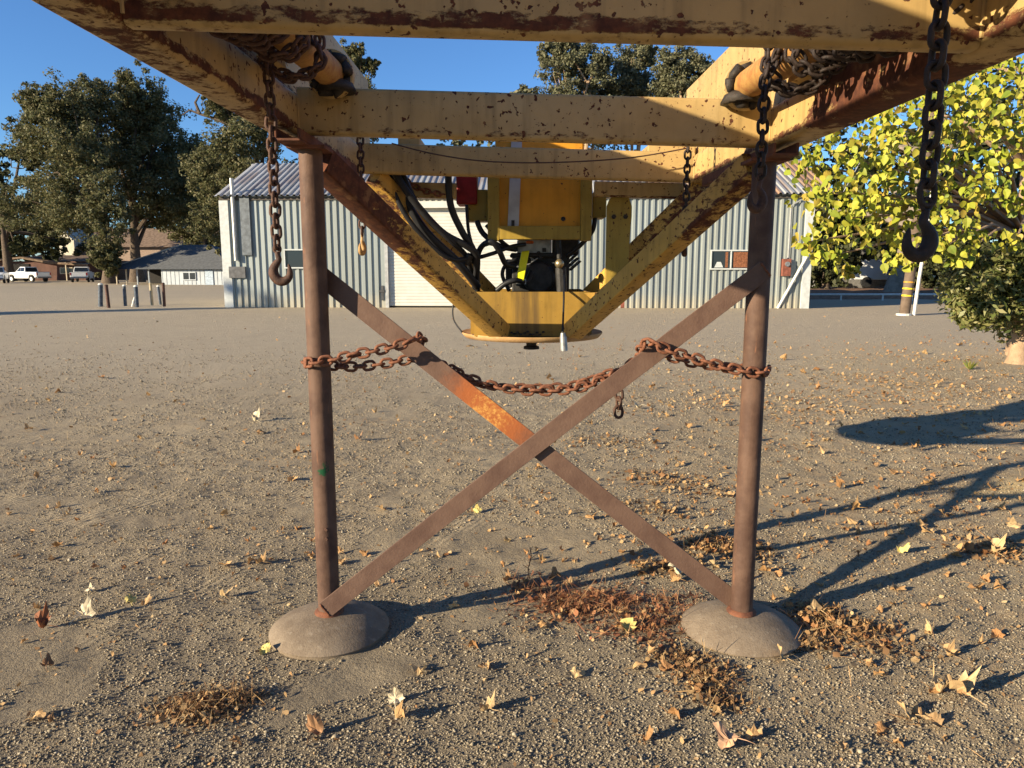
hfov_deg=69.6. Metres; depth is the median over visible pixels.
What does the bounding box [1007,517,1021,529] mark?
fallen leaf
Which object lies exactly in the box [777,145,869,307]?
leaning white pole
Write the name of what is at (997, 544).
fallen leaf
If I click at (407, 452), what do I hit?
leaf litter
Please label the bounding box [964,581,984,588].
fallen leaf
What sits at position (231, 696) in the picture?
leaf litter
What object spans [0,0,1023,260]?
sky
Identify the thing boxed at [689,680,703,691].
fallen leaf
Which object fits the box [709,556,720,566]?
fallen leaf
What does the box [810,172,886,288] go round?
dark tree
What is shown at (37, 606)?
fallen leaf
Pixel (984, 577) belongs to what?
fallen leaf
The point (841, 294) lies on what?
pipe rail
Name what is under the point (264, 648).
fallen leaf
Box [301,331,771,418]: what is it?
draped chain
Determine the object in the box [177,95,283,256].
oak tree
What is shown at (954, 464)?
fallen leaf
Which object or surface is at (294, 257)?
window
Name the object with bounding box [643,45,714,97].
gum tree
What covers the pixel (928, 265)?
dark tree
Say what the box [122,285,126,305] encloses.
pipe post
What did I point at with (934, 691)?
fallen leaf
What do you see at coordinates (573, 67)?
gum tree
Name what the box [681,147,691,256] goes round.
hook chain
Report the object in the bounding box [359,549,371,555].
fallen leaf
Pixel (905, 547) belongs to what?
fallen leaf
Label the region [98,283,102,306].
pipe post
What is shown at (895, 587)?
fallen leaf
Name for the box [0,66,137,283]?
oak tree
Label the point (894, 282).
dark tree
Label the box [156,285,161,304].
pipe post
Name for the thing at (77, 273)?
pickup truck
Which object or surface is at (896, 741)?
fallen leaf
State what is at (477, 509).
fallen leaf
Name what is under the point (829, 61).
hook chain
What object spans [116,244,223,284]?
porch shed
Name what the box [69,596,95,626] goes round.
fallen leaf
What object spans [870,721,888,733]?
fallen leaf
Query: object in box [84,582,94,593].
fallen leaf
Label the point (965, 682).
fallen leaf
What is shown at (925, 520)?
broken leaves
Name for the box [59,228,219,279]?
cream hall
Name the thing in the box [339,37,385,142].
oak tree
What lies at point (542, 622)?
fallen leaf
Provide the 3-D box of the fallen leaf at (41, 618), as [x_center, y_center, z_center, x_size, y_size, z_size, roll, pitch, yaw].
[-1.948,0.965,3.075,0.084,0.114,0.060,-6,11,-32]
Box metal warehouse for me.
[215,160,833,307]
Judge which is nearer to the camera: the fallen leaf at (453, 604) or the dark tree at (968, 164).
the fallen leaf at (453, 604)
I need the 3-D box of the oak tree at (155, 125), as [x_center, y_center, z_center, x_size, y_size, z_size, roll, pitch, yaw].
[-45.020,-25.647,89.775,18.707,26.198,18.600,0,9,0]
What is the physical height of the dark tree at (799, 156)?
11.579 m
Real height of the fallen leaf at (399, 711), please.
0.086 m
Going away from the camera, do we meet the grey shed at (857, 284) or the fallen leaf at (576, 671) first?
the fallen leaf at (576, 671)
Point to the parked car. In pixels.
(4, 275)
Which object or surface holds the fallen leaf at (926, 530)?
on the ground
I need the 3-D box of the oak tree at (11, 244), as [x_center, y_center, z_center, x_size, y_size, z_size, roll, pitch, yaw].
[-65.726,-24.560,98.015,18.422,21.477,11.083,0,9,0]
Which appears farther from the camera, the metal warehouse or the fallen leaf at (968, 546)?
the metal warehouse
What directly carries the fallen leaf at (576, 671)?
on the ground
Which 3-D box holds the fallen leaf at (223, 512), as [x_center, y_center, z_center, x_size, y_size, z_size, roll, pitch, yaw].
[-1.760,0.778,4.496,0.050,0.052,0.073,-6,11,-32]
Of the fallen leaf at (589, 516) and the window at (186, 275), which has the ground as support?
the fallen leaf at (589, 516)
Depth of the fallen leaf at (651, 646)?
2.88 m
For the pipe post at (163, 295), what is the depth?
28.45 m
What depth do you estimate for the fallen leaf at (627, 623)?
3.06 m
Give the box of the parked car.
[0,267,9,282]
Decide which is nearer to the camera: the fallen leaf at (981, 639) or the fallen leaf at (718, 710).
the fallen leaf at (718, 710)
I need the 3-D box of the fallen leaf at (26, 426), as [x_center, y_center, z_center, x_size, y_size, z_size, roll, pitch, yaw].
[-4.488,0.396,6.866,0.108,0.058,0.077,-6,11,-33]
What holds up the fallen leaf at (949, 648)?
on the ground
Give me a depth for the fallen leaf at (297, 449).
6.00 m
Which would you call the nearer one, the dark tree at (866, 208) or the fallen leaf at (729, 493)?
the fallen leaf at (729, 493)
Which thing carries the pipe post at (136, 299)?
on the ground
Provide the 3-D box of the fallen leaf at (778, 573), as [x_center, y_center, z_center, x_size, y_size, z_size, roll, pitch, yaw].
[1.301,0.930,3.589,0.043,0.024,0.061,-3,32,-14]
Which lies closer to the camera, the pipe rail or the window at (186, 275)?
the pipe rail
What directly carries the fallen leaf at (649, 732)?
on the ground
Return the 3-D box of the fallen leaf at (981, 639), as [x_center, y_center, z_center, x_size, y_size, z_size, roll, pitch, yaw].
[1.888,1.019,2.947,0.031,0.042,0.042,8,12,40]
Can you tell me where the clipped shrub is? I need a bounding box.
[926,237,1023,364]
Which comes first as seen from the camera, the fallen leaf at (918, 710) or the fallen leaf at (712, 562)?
the fallen leaf at (918, 710)
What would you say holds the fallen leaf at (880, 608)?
on the ground
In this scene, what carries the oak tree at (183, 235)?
on the ground
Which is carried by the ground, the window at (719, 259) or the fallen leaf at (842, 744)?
the fallen leaf at (842, 744)
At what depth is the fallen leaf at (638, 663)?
2.77 m
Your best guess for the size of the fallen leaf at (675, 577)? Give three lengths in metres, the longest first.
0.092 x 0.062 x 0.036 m
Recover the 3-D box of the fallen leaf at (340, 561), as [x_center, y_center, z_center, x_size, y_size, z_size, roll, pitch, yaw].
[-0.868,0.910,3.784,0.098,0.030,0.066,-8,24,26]
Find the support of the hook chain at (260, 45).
hanging from the steel gantry frame
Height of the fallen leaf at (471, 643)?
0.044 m
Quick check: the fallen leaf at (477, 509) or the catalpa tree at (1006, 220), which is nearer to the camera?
the fallen leaf at (477, 509)
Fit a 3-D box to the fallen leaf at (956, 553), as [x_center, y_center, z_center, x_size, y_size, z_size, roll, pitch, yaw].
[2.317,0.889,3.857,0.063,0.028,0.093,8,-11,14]
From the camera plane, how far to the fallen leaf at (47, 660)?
2.79 m
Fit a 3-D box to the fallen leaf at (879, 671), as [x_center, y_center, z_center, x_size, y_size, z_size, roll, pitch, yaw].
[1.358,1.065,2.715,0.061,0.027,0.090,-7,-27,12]
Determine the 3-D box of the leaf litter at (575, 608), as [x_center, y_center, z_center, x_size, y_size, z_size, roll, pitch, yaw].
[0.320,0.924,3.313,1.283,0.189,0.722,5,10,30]
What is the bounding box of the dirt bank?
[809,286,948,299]
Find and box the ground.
[0,276,1023,767]
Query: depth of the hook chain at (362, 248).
3.48 m
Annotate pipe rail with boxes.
[810,293,946,300]
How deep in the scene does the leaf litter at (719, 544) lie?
4.47 m
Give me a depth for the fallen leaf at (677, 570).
3.62 m
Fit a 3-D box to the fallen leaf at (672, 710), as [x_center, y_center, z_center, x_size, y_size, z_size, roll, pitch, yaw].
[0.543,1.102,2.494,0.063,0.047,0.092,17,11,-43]
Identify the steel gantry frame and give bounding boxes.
[32,0,1023,659]
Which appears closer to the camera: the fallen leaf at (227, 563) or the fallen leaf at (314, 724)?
the fallen leaf at (314, 724)
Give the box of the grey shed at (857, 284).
[810,235,897,287]
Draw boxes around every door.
[205,270,213,284]
[388,208,516,305]
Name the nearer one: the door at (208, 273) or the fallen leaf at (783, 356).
the fallen leaf at (783, 356)
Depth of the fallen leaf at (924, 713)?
2.48 m
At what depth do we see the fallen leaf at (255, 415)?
7.21 m
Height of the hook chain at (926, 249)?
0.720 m
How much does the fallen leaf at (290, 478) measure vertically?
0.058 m
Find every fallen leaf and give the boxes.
[24,423,35,429]
[24,708,45,720]
[28,601,41,610]
[34,601,57,627]
[40,653,54,669]
[42,554,56,560]
[47,712,53,721]
[49,541,62,547]
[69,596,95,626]
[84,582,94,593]
[124,593,136,605]
[140,593,151,604]
[219,561,230,567]
[220,508,228,515]
[220,587,232,596]
[227,735,246,744]
[252,409,260,422]
[255,551,268,563]
[259,642,270,654]
[285,474,297,480]
[292,445,301,452]
[305,712,323,743]
[338,558,349,564]
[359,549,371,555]
[387,687,404,707]
[388,700,407,717]
[409,663,426,674]
[448,600,459,608]
[463,640,477,647]
[473,504,481,512]
[478,659,497,668]
[479,690,503,712]
[502,570,516,580]
[536,619,550,627]
[538,553,545,561]
[549,566,560,577]
[566,576,573,585]
[567,665,584,678]
[585,511,598,518]
[620,618,636,633]
[625,660,646,669]
[633,725,653,740]
[647,637,658,654]
[658,705,679,718]
[659,659,677,670]
[668,563,681,573]
[670,571,684,581]
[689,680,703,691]
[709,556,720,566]
[713,721,754,749]
[715,706,721,713]
[724,487,734,495]
[740,723,762,739]
[758,565,770,570]
[775,570,781,576]
[777,644,797,664]
[780,353,786,360]
[781,582,795,592]
[807,598,830,617]
[819,445,826,453]
[831,475,843,487]
[835,738,846,748]
[846,517,856,524]
[849,495,864,509]
[857,658,876,666]
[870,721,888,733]
[873,668,887,675]
[876,605,882,612]
[884,737,903,746]
[888,468,902,473]
[892,583,906,590]
[897,543,909,553]
[897,701,930,719]
[912,705,921,718]
[913,706,927,718]
[916,519,927,527]
[921,526,933,533]
[922,682,942,693]
[923,619,934,634]
[925,711,951,728]
[933,662,947,692]
[943,639,962,659]
[945,665,987,707]
[949,458,963,466]
[949,551,961,556]
[957,689,970,695]
[964,542,975,551]
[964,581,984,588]
[978,573,989,582]
[979,634,985,643]
[990,533,1006,558]
[990,626,1004,637]
[992,501,1005,509]
[994,579,1010,589]
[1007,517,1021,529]
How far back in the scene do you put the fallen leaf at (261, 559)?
3.74 m
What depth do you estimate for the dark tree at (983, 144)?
47.10 m
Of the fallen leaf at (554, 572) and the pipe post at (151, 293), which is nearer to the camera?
the fallen leaf at (554, 572)
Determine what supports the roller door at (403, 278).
in the metal warehouse
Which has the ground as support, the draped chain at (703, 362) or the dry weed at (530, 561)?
the dry weed at (530, 561)
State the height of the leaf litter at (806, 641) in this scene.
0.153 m
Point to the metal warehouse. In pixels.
(380, 273)
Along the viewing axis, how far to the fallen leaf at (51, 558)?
3.83 m
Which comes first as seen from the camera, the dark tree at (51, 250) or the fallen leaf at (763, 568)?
the fallen leaf at (763, 568)
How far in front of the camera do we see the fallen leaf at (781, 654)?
2.82 m
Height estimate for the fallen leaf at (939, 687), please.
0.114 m
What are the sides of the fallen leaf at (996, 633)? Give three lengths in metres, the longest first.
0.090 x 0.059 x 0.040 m
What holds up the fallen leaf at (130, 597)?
on the ground
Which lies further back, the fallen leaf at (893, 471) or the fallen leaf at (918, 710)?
the fallen leaf at (893, 471)
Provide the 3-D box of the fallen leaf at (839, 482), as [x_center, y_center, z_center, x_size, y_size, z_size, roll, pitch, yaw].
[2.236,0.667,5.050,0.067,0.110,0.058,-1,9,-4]
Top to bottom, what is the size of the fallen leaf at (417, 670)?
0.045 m
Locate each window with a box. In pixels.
[59,267,73,273]
[183,272,195,279]
[283,249,302,268]
[710,250,747,269]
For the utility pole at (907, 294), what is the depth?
23.01 m
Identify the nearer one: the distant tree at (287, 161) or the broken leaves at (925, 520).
the broken leaves at (925, 520)
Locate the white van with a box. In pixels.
[851,258,892,286]
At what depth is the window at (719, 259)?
27.01 m
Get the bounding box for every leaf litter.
[0,310,1023,767]
[110,668,286,739]
[222,370,575,478]
[464,564,712,661]
[515,428,779,581]
[568,348,1023,564]
[633,634,770,715]
[780,580,974,681]
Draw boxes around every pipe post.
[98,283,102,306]
[104,284,110,307]
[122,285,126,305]
[133,285,138,306]
[149,283,153,304]
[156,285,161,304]
[161,283,165,306]
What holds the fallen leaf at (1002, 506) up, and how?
on the ground
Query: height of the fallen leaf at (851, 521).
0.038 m
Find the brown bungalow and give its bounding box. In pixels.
[0,255,118,280]
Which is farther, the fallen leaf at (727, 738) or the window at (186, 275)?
the window at (186, 275)
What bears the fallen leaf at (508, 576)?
on the ground
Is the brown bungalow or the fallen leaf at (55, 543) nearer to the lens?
the fallen leaf at (55, 543)
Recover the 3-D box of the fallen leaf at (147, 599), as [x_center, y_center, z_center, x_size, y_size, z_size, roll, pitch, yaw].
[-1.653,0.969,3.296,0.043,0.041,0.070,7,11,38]
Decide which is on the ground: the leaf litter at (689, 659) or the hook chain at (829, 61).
the leaf litter at (689, 659)
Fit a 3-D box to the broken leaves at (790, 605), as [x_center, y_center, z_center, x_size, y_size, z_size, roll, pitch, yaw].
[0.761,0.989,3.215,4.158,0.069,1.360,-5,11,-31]
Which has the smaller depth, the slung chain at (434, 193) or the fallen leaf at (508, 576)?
the fallen leaf at (508, 576)
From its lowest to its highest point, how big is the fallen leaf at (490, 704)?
0.070 m
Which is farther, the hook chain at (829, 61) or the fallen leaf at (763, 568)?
the fallen leaf at (763, 568)
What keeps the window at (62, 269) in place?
in the brown bungalow
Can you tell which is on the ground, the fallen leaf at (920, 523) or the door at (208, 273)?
the fallen leaf at (920, 523)
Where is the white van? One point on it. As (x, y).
(870, 270)
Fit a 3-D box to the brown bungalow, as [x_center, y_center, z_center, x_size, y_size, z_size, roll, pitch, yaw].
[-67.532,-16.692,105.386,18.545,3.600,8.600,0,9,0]
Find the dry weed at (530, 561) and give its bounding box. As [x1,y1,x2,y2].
[524,547,537,578]
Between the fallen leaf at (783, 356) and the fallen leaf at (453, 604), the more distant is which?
the fallen leaf at (783, 356)
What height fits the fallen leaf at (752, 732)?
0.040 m
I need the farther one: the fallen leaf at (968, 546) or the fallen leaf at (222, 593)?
the fallen leaf at (968, 546)
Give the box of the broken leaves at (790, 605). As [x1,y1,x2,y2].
[153,530,1020,720]
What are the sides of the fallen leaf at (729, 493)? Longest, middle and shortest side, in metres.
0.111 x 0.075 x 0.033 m
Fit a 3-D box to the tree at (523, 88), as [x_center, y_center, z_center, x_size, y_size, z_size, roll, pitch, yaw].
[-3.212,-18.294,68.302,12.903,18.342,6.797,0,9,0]
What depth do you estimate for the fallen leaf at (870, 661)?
2.79 m
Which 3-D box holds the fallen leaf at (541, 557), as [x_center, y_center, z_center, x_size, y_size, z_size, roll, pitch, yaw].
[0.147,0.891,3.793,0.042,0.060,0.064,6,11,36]
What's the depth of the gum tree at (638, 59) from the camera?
57.11 m
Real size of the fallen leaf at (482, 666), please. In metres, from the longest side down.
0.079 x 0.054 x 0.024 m
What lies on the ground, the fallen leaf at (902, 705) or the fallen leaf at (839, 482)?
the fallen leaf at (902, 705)
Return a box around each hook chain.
[209,32,327,285]
[356,137,366,255]
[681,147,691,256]
[747,48,898,213]
[901,0,973,262]
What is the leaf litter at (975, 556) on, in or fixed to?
on the ground
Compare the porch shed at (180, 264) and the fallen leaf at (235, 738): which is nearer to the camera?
the fallen leaf at (235, 738)
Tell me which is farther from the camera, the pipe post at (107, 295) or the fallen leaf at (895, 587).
the pipe post at (107, 295)
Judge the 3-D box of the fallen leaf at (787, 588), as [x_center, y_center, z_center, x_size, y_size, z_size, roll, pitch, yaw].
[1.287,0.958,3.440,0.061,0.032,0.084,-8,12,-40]
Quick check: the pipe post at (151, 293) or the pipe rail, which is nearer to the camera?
the pipe post at (151, 293)
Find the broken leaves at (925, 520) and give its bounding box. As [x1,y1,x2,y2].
[5,330,1017,581]
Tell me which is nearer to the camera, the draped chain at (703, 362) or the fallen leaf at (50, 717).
the fallen leaf at (50, 717)
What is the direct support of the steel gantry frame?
on the ground
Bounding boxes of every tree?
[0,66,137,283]
[0,115,94,280]
[0,172,119,260]
[60,59,207,281]
[158,133,236,247]
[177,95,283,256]
[281,156,298,163]
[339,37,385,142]
[436,83,538,146]
[532,42,640,150]
[609,44,660,150]
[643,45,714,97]
[777,55,1023,354]
[790,152,847,286]
[802,57,1021,291]
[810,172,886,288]
[842,173,905,228]
[851,190,1014,288]
[907,110,999,286]
[948,81,1021,285]
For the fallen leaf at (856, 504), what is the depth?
4.65 m
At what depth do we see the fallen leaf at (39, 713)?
2.47 m
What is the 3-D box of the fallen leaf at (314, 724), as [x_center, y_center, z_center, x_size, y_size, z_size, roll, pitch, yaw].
[-0.634,1.106,2.365,0.057,0.070,0.068,-3,9,-18]
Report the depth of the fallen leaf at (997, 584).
3.46 m
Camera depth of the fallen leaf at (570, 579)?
3.55 m
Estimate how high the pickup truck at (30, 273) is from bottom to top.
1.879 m
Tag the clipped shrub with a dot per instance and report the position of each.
(996, 302)
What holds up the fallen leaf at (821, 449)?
on the ground
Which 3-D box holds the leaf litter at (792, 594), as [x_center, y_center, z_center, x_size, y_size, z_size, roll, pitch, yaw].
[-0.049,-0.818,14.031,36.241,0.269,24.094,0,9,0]
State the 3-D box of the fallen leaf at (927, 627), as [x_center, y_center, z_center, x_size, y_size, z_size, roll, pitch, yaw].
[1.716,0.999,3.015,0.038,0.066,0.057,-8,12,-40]
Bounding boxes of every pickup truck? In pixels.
[9,267,51,281]
[70,267,94,281]
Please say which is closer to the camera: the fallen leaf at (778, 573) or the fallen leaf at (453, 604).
the fallen leaf at (453, 604)
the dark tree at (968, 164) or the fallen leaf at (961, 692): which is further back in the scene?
the dark tree at (968, 164)
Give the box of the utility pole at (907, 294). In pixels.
[896,113,934,315]
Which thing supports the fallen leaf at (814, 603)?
on the leaf litter at (806, 641)
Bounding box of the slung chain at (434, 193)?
[407,177,445,196]

